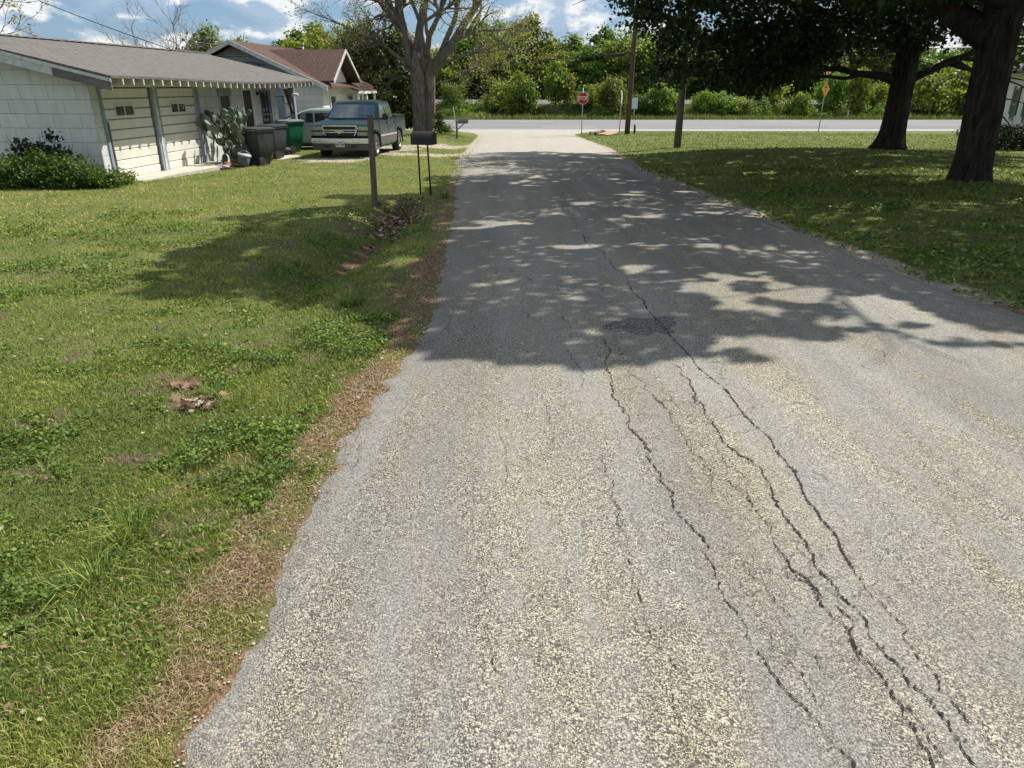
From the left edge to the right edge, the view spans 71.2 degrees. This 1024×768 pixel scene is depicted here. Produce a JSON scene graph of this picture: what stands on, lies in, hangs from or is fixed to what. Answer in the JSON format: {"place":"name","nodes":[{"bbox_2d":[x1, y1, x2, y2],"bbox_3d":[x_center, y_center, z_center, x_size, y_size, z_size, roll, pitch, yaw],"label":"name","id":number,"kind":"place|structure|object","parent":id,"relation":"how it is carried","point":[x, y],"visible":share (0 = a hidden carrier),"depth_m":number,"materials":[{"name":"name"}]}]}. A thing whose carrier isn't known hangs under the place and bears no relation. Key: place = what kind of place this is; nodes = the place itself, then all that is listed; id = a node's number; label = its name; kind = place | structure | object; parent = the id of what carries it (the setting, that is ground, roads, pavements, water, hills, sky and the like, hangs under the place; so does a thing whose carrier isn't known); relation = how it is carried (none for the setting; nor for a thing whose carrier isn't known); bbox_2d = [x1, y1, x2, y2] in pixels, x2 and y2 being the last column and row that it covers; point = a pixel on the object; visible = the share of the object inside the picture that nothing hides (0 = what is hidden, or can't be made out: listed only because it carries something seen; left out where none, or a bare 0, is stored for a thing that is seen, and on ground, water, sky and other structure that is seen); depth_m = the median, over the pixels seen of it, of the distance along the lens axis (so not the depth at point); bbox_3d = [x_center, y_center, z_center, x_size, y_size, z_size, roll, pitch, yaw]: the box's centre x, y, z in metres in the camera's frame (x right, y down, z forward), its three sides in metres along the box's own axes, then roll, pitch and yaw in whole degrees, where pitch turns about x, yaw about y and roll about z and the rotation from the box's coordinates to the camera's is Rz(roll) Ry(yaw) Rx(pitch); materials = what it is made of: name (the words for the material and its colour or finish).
{"place":"outdoors","nodes":[
{"label":"outdoors","id":0,"kind":"place"},
{"bbox_2d":[0,93,1023,767],"bbox_3d":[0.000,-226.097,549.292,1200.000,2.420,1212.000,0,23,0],"label":"ground","id":1,"kind":"structure","parent":0,"point":[268,585],"depth_m":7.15,"materials":[{"name":"plant"}]},
{"bbox_2d":[0,0,48,36],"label":"sparse tree","id":2,"kind":"object","parent":1,"relation":"on","point":[8,5],"visible":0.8,"depth_m":30.15,"materials":[{"name":"brown plant"}]},
{"bbox_2d":[0,149,65,189],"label":"weedy shrub","id":3,"kind":"object","parent":1,"relation":"on","point":[10,179],"visible":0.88,"depth_m":15.04,"materials":[{"name":"green plant"}]},
{"bbox_2d":[1,127,83,187],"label":"dark leafy bush","id":4,"kind":"object","parent":1,"relation":"on","point":[40,145],"visible":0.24,"depth_m":15.52,"materials":[{"name":"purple plant"}]},
{"bbox_2d":[12,451,86,482],"bbox_3d":[-2.289,0.402,3.483,0.356,0.083,0.314,7,24,16],"label":"grass tuft","id":5,"kind":"object","parent":1,"relation":"on","point":[42,469],"visible":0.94,"depth_m":3.48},
{"bbox_2d":[43,144,83,168],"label":"dark leafy bush","id":6,"kind":"object","parent":1,"relation":"on","point":[59,147],"visible":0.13,"depth_m":15.79,"materials":[{"name":"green plant"}]},
{"bbox_2d":[17,145,112,190],"bbox_3d":[-9.650,-4.610,15.225,2.066,0.946,1.399,0,23,0],"label":"weedy shrub","id":7,"kind":"object","parent":1,"relation":"on","point":[70,166],"visible":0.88,"depth_m":15.17,"materials":[{"name":"green plant"}]},
{"bbox_2d":[4,582,128,645],"bbox_3d":[-1.485,0.790,2.396,0.390,0.088,0.345,-17,28,-35],"label":"grass tuft","id":8,"kind":"object","parent":1,"relation":"on","point":[67,623],"visible":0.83,"depth_m":2.39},
{"bbox_2d":[12,533,167,620],"bbox_3d":[-1.518,0.688,2.622,0.544,0.130,0.548,-4,23,-9],"label":"grass tuft","id":9,"kind":"object","parent":1,"relation":"on","point":[99,571],"visible":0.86,"depth_m":2.63,"materials":[{"name":"plant"}]},
{"bbox_2d":[60,162,131,188],"bbox_3d":[-9.065,-4.565,15.640,1.450,0.571,1.070,0,23,0],"label":"weedy shrub","id":10,"kind":"object","parent":1,"relation":"on","point":[116,178],"visible":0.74,"depth_m":15.56,"materials":[{"name":"green plant"}]},
{"bbox_2d":[75,489,173,552],"bbox_3d":[-1.578,0.557,2.881,0.526,0.197,0.420,13,26,28],"label":"grass tuft","id":11,"kind":"object","parent":1,"relation":"on","point":[121,533],"visible":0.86,"depth_m":2.88,"materials":[{"name":"plant"}]},
{"bbox_2d":[0,34,313,177],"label":"garage house","id":12,"kind":"structure","parent":1,"relation":"on","point":[139,110],"depth_m":17.79,"materials":[{"name":"white"}]},
{"bbox_2d":[100,88,160,177],"bbox_3d":[-9.360,-6.164,17.593,0.096,2.060,1.940,2,23,5],"label":"garage door","id":13,"kind":"structure","parent":12,"relation":"in","point":[127,110],"depth_m":17.57,"materials":[{"name":"paint"}]},
{"bbox_2d":[156,88,202,168],"bbox_3d":[-9.160,-7.049,19.718,0.096,2.060,1.920,2,23,5],"label":"garage door","id":14,"kind":"structure","parent":12,"relation":"in","point":[177,108],"depth_m":19.68,"materials":[{"name":"paint"}]},
{"bbox_2d":[218,96,231,126],"bbox_3d":[-8.860,-8.433,22.146,0.084,1.250,0.820,2,23,5],"label":"window","id":15,"kind":"structure","parent":12,"relation":"in","point":[224,101],"depth_m":22.06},
{"bbox_2d":[240,88,256,126],"bbox_3d":[-8.718,-8.734,23.779,0.084,2.050,0.840,2,23,5],"label":"front door","id":16,"kind":"structure","parent":12,"relation":"in","point":[246,93],"depth_m":23.71,"materials":[{"name":"white paint"}]},
{"bbox_2d":[259,91,272,123],"bbox_3d":[-8.595,-9.472,24.993,0.084,1.480,0.800,2,23,5],"label":"window","id":17,"kind":"structure","parent":12,"relation":"in","point":[265,95],"depth_m":25.02,"materials":[{"name":"glass"}]},
{"bbox_2d":[119,510,206,564],"bbox_3d":[-1.383,0.605,2.842,0.409,0.093,0.375,0,23,0],"label":"grass tuft","id":18,"kind":"object","parent":1,"relation":"on","point":[167,532],"visible":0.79,"depth_m":2.84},
{"bbox_2d":[93,0,243,51],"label":"bare tree","id":19,"kind":"object","parent":1,"relation":"on","point":[170,40],"visible":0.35,"depth_m":44.82,"materials":[{"name":"brown plant"}]},
{"bbox_2d":[130,161,239,181],"bbox_3d":[-8.676,-5.565,19.125,1.070,0.306,4.700,2,23,5],"label":"concrete apron","id":20,"kind":"object","parent":1,"relation":"on","point":[210,166],"visible":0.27,"depth_m":18.95,"materials":[{"name":"concrete"}]},
{"bbox_2d":[150,375,231,412],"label":"leaf litter","id":21,"kind":"object","parent":1,"relation":"on","point":[179,384],"visible":0.94,"depth_m":4.40,"materials":[{"name":"plant"}]},
{"bbox_2d":[0,206,396,767],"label":"leaf litter","id":22,"kind":"object","parent":1,"relation":"on","point":[127,655],"visible":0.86,"depth_m":2.73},
{"bbox_2d":[178,2,235,51],"bbox_3d":[-19.606,-20.371,47.845,6.746,9.225,5.802,-13,26,-28],"label":"garden tree","id":23,"kind":"object","parent":1,"relation":"on","point":[202,34],"visible":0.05,"depth_m":46.19,"materials":[{"name":"green plant"}]},
{"bbox_2d":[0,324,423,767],"bbox_3d":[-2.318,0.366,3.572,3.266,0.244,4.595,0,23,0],"label":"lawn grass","id":24,"kind":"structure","parent":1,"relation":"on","point":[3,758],"depth_m":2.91,"materials":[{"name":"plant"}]},
{"bbox_2d":[192,373,232,397],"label":"grass tuft","id":25,"kind":"object","parent":1,"relation":"on","point":[217,387],"visible":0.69,"depth_m":4.48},
{"bbox_2d":[0,198,436,736],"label":"clover weeds","id":26,"kind":"object","parent":1,"relation":"on","point":[274,437],"visible":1,"depth_m":4.53,"materials":[{"name":"green plant"}]},
{"bbox_2d":[195,106,250,166],"bbox_3d":[-8.250,-7.287,21.041,1.314,1.665,2.148,7,24,17],"label":"prickly pear","id":27,"kind":"object","parent":1,"relation":"on","point":[231,140],"visible":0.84,"depth_m":20.79,"materials":[{"name":"plant"}]},
{"bbox_2d":[0,188,460,767],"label":"straw thatch","id":28,"kind":"object","parent":1,"relation":"on","point":[250,570],"visible":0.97,"depth_m":2.65,"materials":[{"name":"plant"}]},
{"bbox_2d":[204,385,263,410],"bbox_3d":[-1.644,0.090,4.210,0.420,0.117,0.382,-15,27,-33],"label":"grass tuft","id":29,"kind":"object","parent":1,"relation":"on","point":[236,403],"visible":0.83,"depth_m":4.21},
{"bbox_2d":[243,126,274,165],"bbox_3d":[-7.543,-7.080,21.297,0.690,1.095,0.822,10,25,23],"label":"wheeled bin","id":30,"kind":"object","parent":1,"relation":"on","point":[259,141],"visible":0.83,"depth_m":21.10,"materials":[{"name":"grey plastic"}]},
{"bbox_2d":[272,155,299,159],"bbox_3d":[-8.077,-7.535,24.229,1.230,0.290,1.700,2,23,5],"label":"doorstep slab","id":31,"kind":"structure","parent":1,"relation":"on","point":[288,156],"depth_m":24.41,"materials":[{"name":"concrete"}]},
{"bbox_2d":[257,124,287,158],"bbox_3d":[-7.875,-8.008,23.618,0.690,1.095,0.822,8,24,18],"label":"wheeled bin","id":32,"kind":"object","parent":31,"relation":"on","point":[279,139],"visible":0.63,"depth_m":23.46,"materials":[{"name":"grey plastic"}]},
{"bbox_2d":[275,119,303,153],"bbox_3d":[-8.086,-9.042,26.112,0.737,1.169,0.878,13,26,27],"label":"wheeled bin","id":33,"kind":"object","parent":1,"relation":"on","point":[294,137],"visible":0.75,"depth_m":25.90,"materials":[{"name":"green plastic"}]},
{"bbox_2d":[205,40,376,119],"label":"brown roof house","id":34,"kind":"structure","parent":1,"relation":"on","point":[333,74],"depth_m":30.95,"materials":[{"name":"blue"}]},
{"bbox_2d":[269,21,320,46],"bbox_3d":[-16.767,-23.999,55.520,6.746,9.225,5.802,15,27,32],"label":"garden tree","id":35,"kind":"object","parent":1,"relation":"on","point":[279,42],"visible":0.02,"depth_m":54.11,"materials":[{"name":"green plant"}]},
{"bbox_2d":[285,108,330,145],"bbox_3d":[-8.127,-10.355,28.961,4.440,1.550,1.980,-1,23,-3],"label":"silver car","id":36,"kind":"object","parent":1,"relation":"on","point":[310,117],"visible":0.02,"depth_m":28.11,"materials":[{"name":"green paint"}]},
{"bbox_2d":[282,13,347,48],"bbox_3d":[-11.784,-19.911,46.419,7.261,8.138,8.014,-6,23,-15],"label":"garden tree","id":37,"kind":"object","parent":1,"relation":"on","point":[310,44],"visible":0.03,"depth_m":44.01,"materials":[{"name":"green plant"}]},
{"bbox_2d":[329,291,368,307],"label":"grass tuft","id":38,"kind":"object","parent":1,"relation":"on","point":[350,304],"visible":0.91,"depth_m":6.21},
{"bbox_2d":[311,99,405,155],"bbox_3d":[-5.502,-9.467,26.310,2.480,1.865,5.922,2,22,4],"label":"pickup truck","id":39,"kind":"object","parent":1,"relation":"on","point":[343,125],"visible":0.88,"depth_m":24.91,"materials":[{"name":"green paint"}]},
{"bbox_2d":[327,6,411,114],"bbox_3d":[-8.975,-18.988,43.980,6.784,7.372,7.033,18,29,37],"label":"evergreen tree","id":40,"kind":"object","parent":1,"relation":"on","point":[399,84],"visible":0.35,"depth_m":42.44,"materials":[{"name":"green plant"}]},
{"bbox_2d":[332,29,410,113],"bbox_3d":[-9.287,-18.419,44.030,5.719,6.245,5.900,1,23,3],"label":"evergreen tree","id":41,"kind":"object","parent":1,"relation":"on","point":[392,95],"visible":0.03,"depth_m":42.23,"materials":[{"name":"green plant"}]},
{"bbox_2d":[367,114,377,207],"bbox_3d":[-2.489,-3.815,12.814,0.104,1.900,0.104,-4,23,-11],"label":"timber post","id":42,"kind":"object","parent":1,"relation":"on","point":[371,142],"visible":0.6,"depth_m":12.69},
{"bbox_2d":[329,195,436,251],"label":"leaf litter","id":43,"kind":"object","parent":1,"relation":"on","point":[395,225],"visible":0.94,"depth_m":12.27,"materials":[{"name":"plant"}]},
{"bbox_2d":[397,82,412,129],"bbox_3d":[-7.847,-20.497,50.203,5.590,5.916,5.418,-12,25,-27],"label":"evergreen tree","id":44,"kind":"object","parent":1,"relation":"on","point":[408,120],"visible":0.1,"depth_m":49.67,"materials":[{"name":"green plant"}]},
{"bbox_2d":[284,0,555,132],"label":"half bare tree","id":45,"kind":"object","parent":1,"relation":"on","point":[422,64],"visible":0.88,"depth_m":41.30,"materials":[{"name":"grey plant"}]},
{"bbox_2d":[410,131,436,194],"bbox_3d":[-1.721,-4.184,14.182,0.451,1.566,0.260,5,23,13],"label":"black mailbox","id":46,"kind":"object","parent":1,"relation":"on","point":[418,138],"visible":0.91,"depth_m":13.86,"materials":[{"name":"metal"}]},
{"bbox_2d":[429,108,447,133],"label":"tree foot clump","id":47,"kind":"object","parent":1,"relation":"on","point":[438,124],"visible":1,"depth_m":42.19,"materials":[{"name":"green plant"}]},
{"bbox_2d":[430,43,468,96],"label":"wild tree","id":48,"kind":"object","parent":1,"relation":"on","point":[440,75],"visible":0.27,"depth_m":89.75,"materials":[{"name":"green plant"}]},
{"bbox_2d":[437,78,467,105],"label":"bank shrub","id":49,"kind":"object","parent":1,"relation":"on","point":[454,95],"visible":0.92,"depth_m":79.88,"materials":[{"name":"green plant"}]},
{"bbox_2d":[436,35,492,96],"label":"wild tree","id":50,"kind":"object","parent":1,"relation":"on","point":[462,46],"visible":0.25,"depth_m":91.38,"materials":[{"name":"green plant"}]},
{"bbox_2d":[464,17,503,96],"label":"wild tree","id":51,"kind":"object","parent":1,"relation":"on","point":[477,93],"visible":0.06,"depth_m":93.47,"materials":[{"name":"green plant"}]},
{"bbox_2d":[467,19,543,93],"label":"wild tree","id":52,"kind":"object","parent":1,"relation":"on","point":[513,69],"visible":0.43,"depth_m":89.73,"materials":[{"name":"green plant"}]},
{"bbox_2d":[487,75,526,113],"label":"bank shrub","id":53,"kind":"object","parent":1,"relation":"on","point":[506,94],"visible":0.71,"depth_m":77.44,"materials":[{"name":"green plant"}]},
{"bbox_2d":[508,65,541,116],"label":"bank shrub","id":54,"kind":"object","parent":1,"relation":"on","point":[526,88],"visible":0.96,"depth_m":76.80,"materials":[{"name":"green plant"}]},
{"bbox_2d":[489,11,570,87],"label":"wild tree","id":55,"kind":"object","parent":1,"relation":"on","point":[550,42],"visible":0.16,"depth_m":91.53,"materials":[{"name":"green plant"}]},
{"bbox_2d":[518,41,574,96],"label":"wild tree","id":56,"kind":"object","parent":1,"relation":"on","point":[530,69],"visible":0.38,"depth_m":90.34,"materials":[{"name":"green plant"}]},
{"bbox_2d":[538,48,572,106],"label":"bank shrub","id":57,"kind":"object","parent":1,"relation":"on","point":[555,79],"visible":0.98,"depth_m":79.00,"materials":[{"name":"green plant"}]},
{"bbox_2d":[536,21,587,95],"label":"wild tree","id":58,"kind":"object","parent":1,"relation":"on","point":[576,41],"visible":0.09,"depth_m":93.09,"materials":[{"name":"green plant"}]},
{"bbox_2d":[556,65,579,107],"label":"bank shrub","id":59,"kind":"object","parent":1,"relation":"on","point":[569,88],"visible":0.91,"depth_m":79.11,"materials":[{"name":"green plant"}]},
{"bbox_2d":[572,82,603,106],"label":"bank shrub","id":60,"kind":"object","parent":1,"relation":"on","point":[591,92],"visible":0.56,"depth_m":79.32,"materials":[{"name":"green plant"}]},
{"bbox_2d":[563,38,618,95],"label":"wild tree","id":61,"kind":"object","parent":1,"relation":"on","point":[593,69],"visible":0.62,"depth_m":90.22,"materials":[{"name":"green plant"}]},
{"bbox_2d":[582,20,628,74],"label":"wild tree","id":62,"kind":"object","parent":1,"relation":"on","point":[597,37],"visible":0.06,"depth_m":92.37,"materials":[{"name":"green plant"}]},
{"bbox_2d":[589,71,635,115],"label":"bank shrub","id":63,"kind":"object","parent":1,"relation":"on","point":[609,95],"visible":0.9,"depth_m":76.58,"materials":[{"name":"green plant"}]},
{"bbox_2d":[597,27,655,94],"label":"wild tree","id":64,"kind":"object","parent":1,"relation":"on","point":[617,64],"visible":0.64,"depth_m":89.50,"materials":[{"name":"green plant"}]},
{"bbox_2d":[624,1,637,133],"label":"utility pole","id":65,"kind":"object","parent":1,"relation":"on","point":[630,90],"visible":0.67,"depth_m":46.90,"materials":[{"name":"brown wood"}]},
{"bbox_2d":[443,46,1022,65],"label":"overhead cable","id":66,"kind":"object","parent":65,"relation":"attached to","point":[613,55],"visible":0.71,"depth_m":46.76,"materials":[{"name":"black metal"}]},
{"bbox_2d":[622,30,666,95],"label":"wild tree","id":67,"kind":"object","parent":1,"relation":"on","point":[643,64],"visible":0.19,"depth_m":90.56,"materials":[{"name":"green plant"}]},
{"bbox_2d":[632,91,659,113],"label":"bank shrub","id":68,"kind":"object","parent":1,"relation":"on","point":[643,103],"visible":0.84,"depth_m":77.94,"materials":[{"name":"green plant"}]},
{"bbox_2d":[645,82,676,114],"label":"bank shrub","id":69,"kind":"object","parent":1,"relation":"on","point":[656,93],"visible":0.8,"depth_m":77.70,"materials":[{"name":"green plant"}]},
{"bbox_2d":[654,83,677,111],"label":"bank shrub","id":70,"kind":"object","parent":1,"relation":"on","point":[674,103],"visible":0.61,"depth_m":78.08,"materials":[{"name":"green plant"}]},
{"bbox_2d":[642,41,703,95],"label":"wild tree","id":71,"kind":"object","parent":1,"relation":"on","point":[689,84],"visible":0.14,"depth_m":90.52,"materials":[{"name":"green plant"}]},
{"bbox_2d":[674,9,690,147],"bbox_3d":[7.107,-13.713,29.278,0.326,8.302,0.313,0,23,0],"label":"utility pole","id":72,"kind":"object","parent":1,"relation":"on","point":[679,119],"visible":0.37,"depth_m":30.14,"materials":[{"name":"brown wood"}]},
{"bbox_2d":[435,95,963,119],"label":"bank brush","id":73,"kind":"object","parent":1,"relation":"on","point":[761,105],"visible":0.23,"depth_m":78.33,"materials":[{"name":"green plant"}]},
{"bbox_2d":[689,88,713,111],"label":"bank shrub","id":74,"kind":"object","parent":1,"relation":"on","point":[699,100],"visible":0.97,"depth_m":78.72,"materials":[{"name":"green plant"}]},
{"bbox_2d":[692,33,736,96],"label":"wild tree","id":75,"kind":"object","parent":1,"relation":"on","point":[711,69],"visible":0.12,"depth_m":91.11,"materials":[{"name":"green plant"}]},
{"bbox_2d":[706,89,743,113],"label":"bank shrub","id":76,"kind":"object","parent":1,"relation":"on","point":[721,101],"visible":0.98,"depth_m":77.94,"materials":[{"name":"green plant"}]},
{"bbox_2d":[726,96,756,113],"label":"bank shrub","id":77,"kind":"object","parent":1,"relation":"on","point":[742,109],"visible":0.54,"depth_m":77.92,"materials":[{"name":"green plant"}]},
{"bbox_2d":[760,83,794,104],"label":"bank shrub","id":78,"kind":"object","parent":1,"relation":"on","point":[775,96],"visible":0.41,"depth_m":79.98,"materials":[{"name":"green plant"}]},
{"bbox_2d":[779,87,816,116],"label":"bank shrub","id":79,"kind":"object","parent":1,"relation":"on","point":[800,104],"visible":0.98,"depth_m":77.42,"materials":[{"name":"green plant"}]},
{"bbox_2d":[573,0,1023,149],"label":"shade tree","id":80,"kind":"object","parent":1,"relation":"on","point":[767,55],"visible":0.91,"depth_m":24.89,"materials":[{"name":"green plant"}]},
{"bbox_2d":[780,63,822,96],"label":"wild tree","id":81,"kind":"object","parent":1,"relation":"on","point":[796,83],"visible":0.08,"depth_m":93.44,"materials":[{"name":"green plant"}]},
{"bbox_2d":[613,152,1021,311],"bbox_3d":[4.063,-4.702,16.718,0.844,0.736,25.531,0,23,-1],"label":"straw thatch","id":82,"kind":"object","parent":1,"relation":"on","point":[632,163],"visible":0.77,"depth_m":10.93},
{"bbox_2d":[798,50,856,96],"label":"wild tree","id":83,"kind":"object","parent":1,"relation":"on","point":[845,63],"visible":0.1,"depth_m":90.48,"materials":[{"name":"green plant"}]},
{"bbox_2d":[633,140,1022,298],"bbox_3d":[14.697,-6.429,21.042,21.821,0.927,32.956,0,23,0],"label":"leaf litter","id":84,"kind":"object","parent":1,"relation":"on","point":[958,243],"visible":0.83,"depth_m":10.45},
{"bbox_2d":[636,161,1023,308],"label":"clover weeds","id":85,"kind":"object","parent":1,"relation":"on","point":[1016,297],"visible":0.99,"depth_m":11.96,"materials":[{"name":"green plant"}]},
{"bbox_2d":[810,61,852,107],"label":"bank shrub","id":86,"kind":"object","parent":1,"relation":"on","point":[835,96],"visible":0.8,"depth_m":78.52,"materials":[{"name":"green plant"}]},
{"bbox_2d":[681,0,1023,181],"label":"shade tree","id":87,"kind":"object","parent":1,"relation":"on","point":[990,33],"visible":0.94,"depth_m":15.21,"materials":[{"name":"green plant"}]},
{"bbox_2d":[841,63,879,116],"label":"bank shrub","id":88,"kind":"object","parent":1,"relation":"on","point":[860,88],"visible":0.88,"depth_m":77.01,"materials":[{"name":"green plant"}]},
{"bbox_2d":[849,44,894,95],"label":"wild tree","id":89,"kind":"object","parent":1,"relation":"on","point":[879,62],"visible":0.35,"depth_m":90.36,"materials":[{"name":"green plant"}]},
{"bbox_2d":[865,80,889,106],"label":"bank shrub","id":90,"kind":"object","parent":1,"relation":"on","point":[881,94],"visible":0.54,"depth_m":78.57,"materials":[{"name":"green plant"}]},
{"bbox_2d":[910,65,962,115],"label":"bank shrub","id":91,"kind":"object","parent":1,"relation":"on","point":[930,96],"visible":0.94,"depth_m":76.36,"materials":[{"name":"green plant"}]},
{"bbox_2d":[917,41,963,76],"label":"wild tree","id":92,"kind":"object","parent":1,"relation":"on","point":[931,59],"visible":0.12,"depth_m":89.22,"materials":[{"name":"green plant"}]},
{"bbox_2d":[936,60,971,106],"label":"bank shrub","id":93,"kind":"object","parent":1,"relation":"on","point":[959,76],"visible":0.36,"depth_m":77.45,"materials":[{"name":"green plant"}]},
{"bbox_2d":[996,123,1023,150],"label":"foundation shrub","id":94,"kind":"object","parent":1,"relation":"on","point":[1016,137],"visible":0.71,"depth_m":27.88,"materials":[{"name":"green plant"}]},
{"bbox_2d":[1001,63,1023,127],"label":"white board house","id":95,"kind":"structure","parent":1,"relation":"on","point":[1013,113],"depth_m":36.70,"materials":[{"name":"paint"}]},
{"bbox_2d":[1008,86,1022,120],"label":"window","id":96,"kind":"structure","parent":95,"relation":"in","point":[1017,92],"depth_m":36.68,"materials":[{"name":"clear glass"}]},
{"bbox_2d":[0,0,1023,52],"label":"sky","id":97,"kind":"structure","parent":0,"point":[260,21],"materials":[{"name":"blue"}]},
{"bbox_2d":[185,131,1023,767],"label":"road","id":98,"kind":"structure","parent":0,"point":[651,471],"depth_m":2.94,"materials":[{"name":"asphalt"}]},
{"bbox_2d":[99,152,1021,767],"bbox_3d":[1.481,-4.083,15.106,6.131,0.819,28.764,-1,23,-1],"label":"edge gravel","id":99,"kind":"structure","parent":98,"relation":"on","point":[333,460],"depth_m":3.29,"materials":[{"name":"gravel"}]},
{"bbox_2d":[435,99,914,103],"bbox_3d":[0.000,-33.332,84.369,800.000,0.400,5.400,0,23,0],"label":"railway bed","id":100,"kind":"object","parent":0,"point":[544,101],"depth_m":82.52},
{"bbox_2d":[406,120,961,130],"bbox_3d":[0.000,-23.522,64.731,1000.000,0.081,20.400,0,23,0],"label":"highway","id":101,"kind":"structure","parent":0,"point":[705,125],"depth_m":62.19,"materials":[{"name":"asphalt"}]},
{"bbox_2d":[436,105,962,119],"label":"bank grass","id":102,"kind":"structure","parent":0,"point":[702,115],"depth_m":74.78,"materials":[{"name":"plant"}]},
{"bbox_2d":[574,131,1023,313],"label":"lawn grass","id":103,"kind":"structure","parent":0,"point":[1008,177],"depth_m":17.09,"materials":[{"name":"plant"}]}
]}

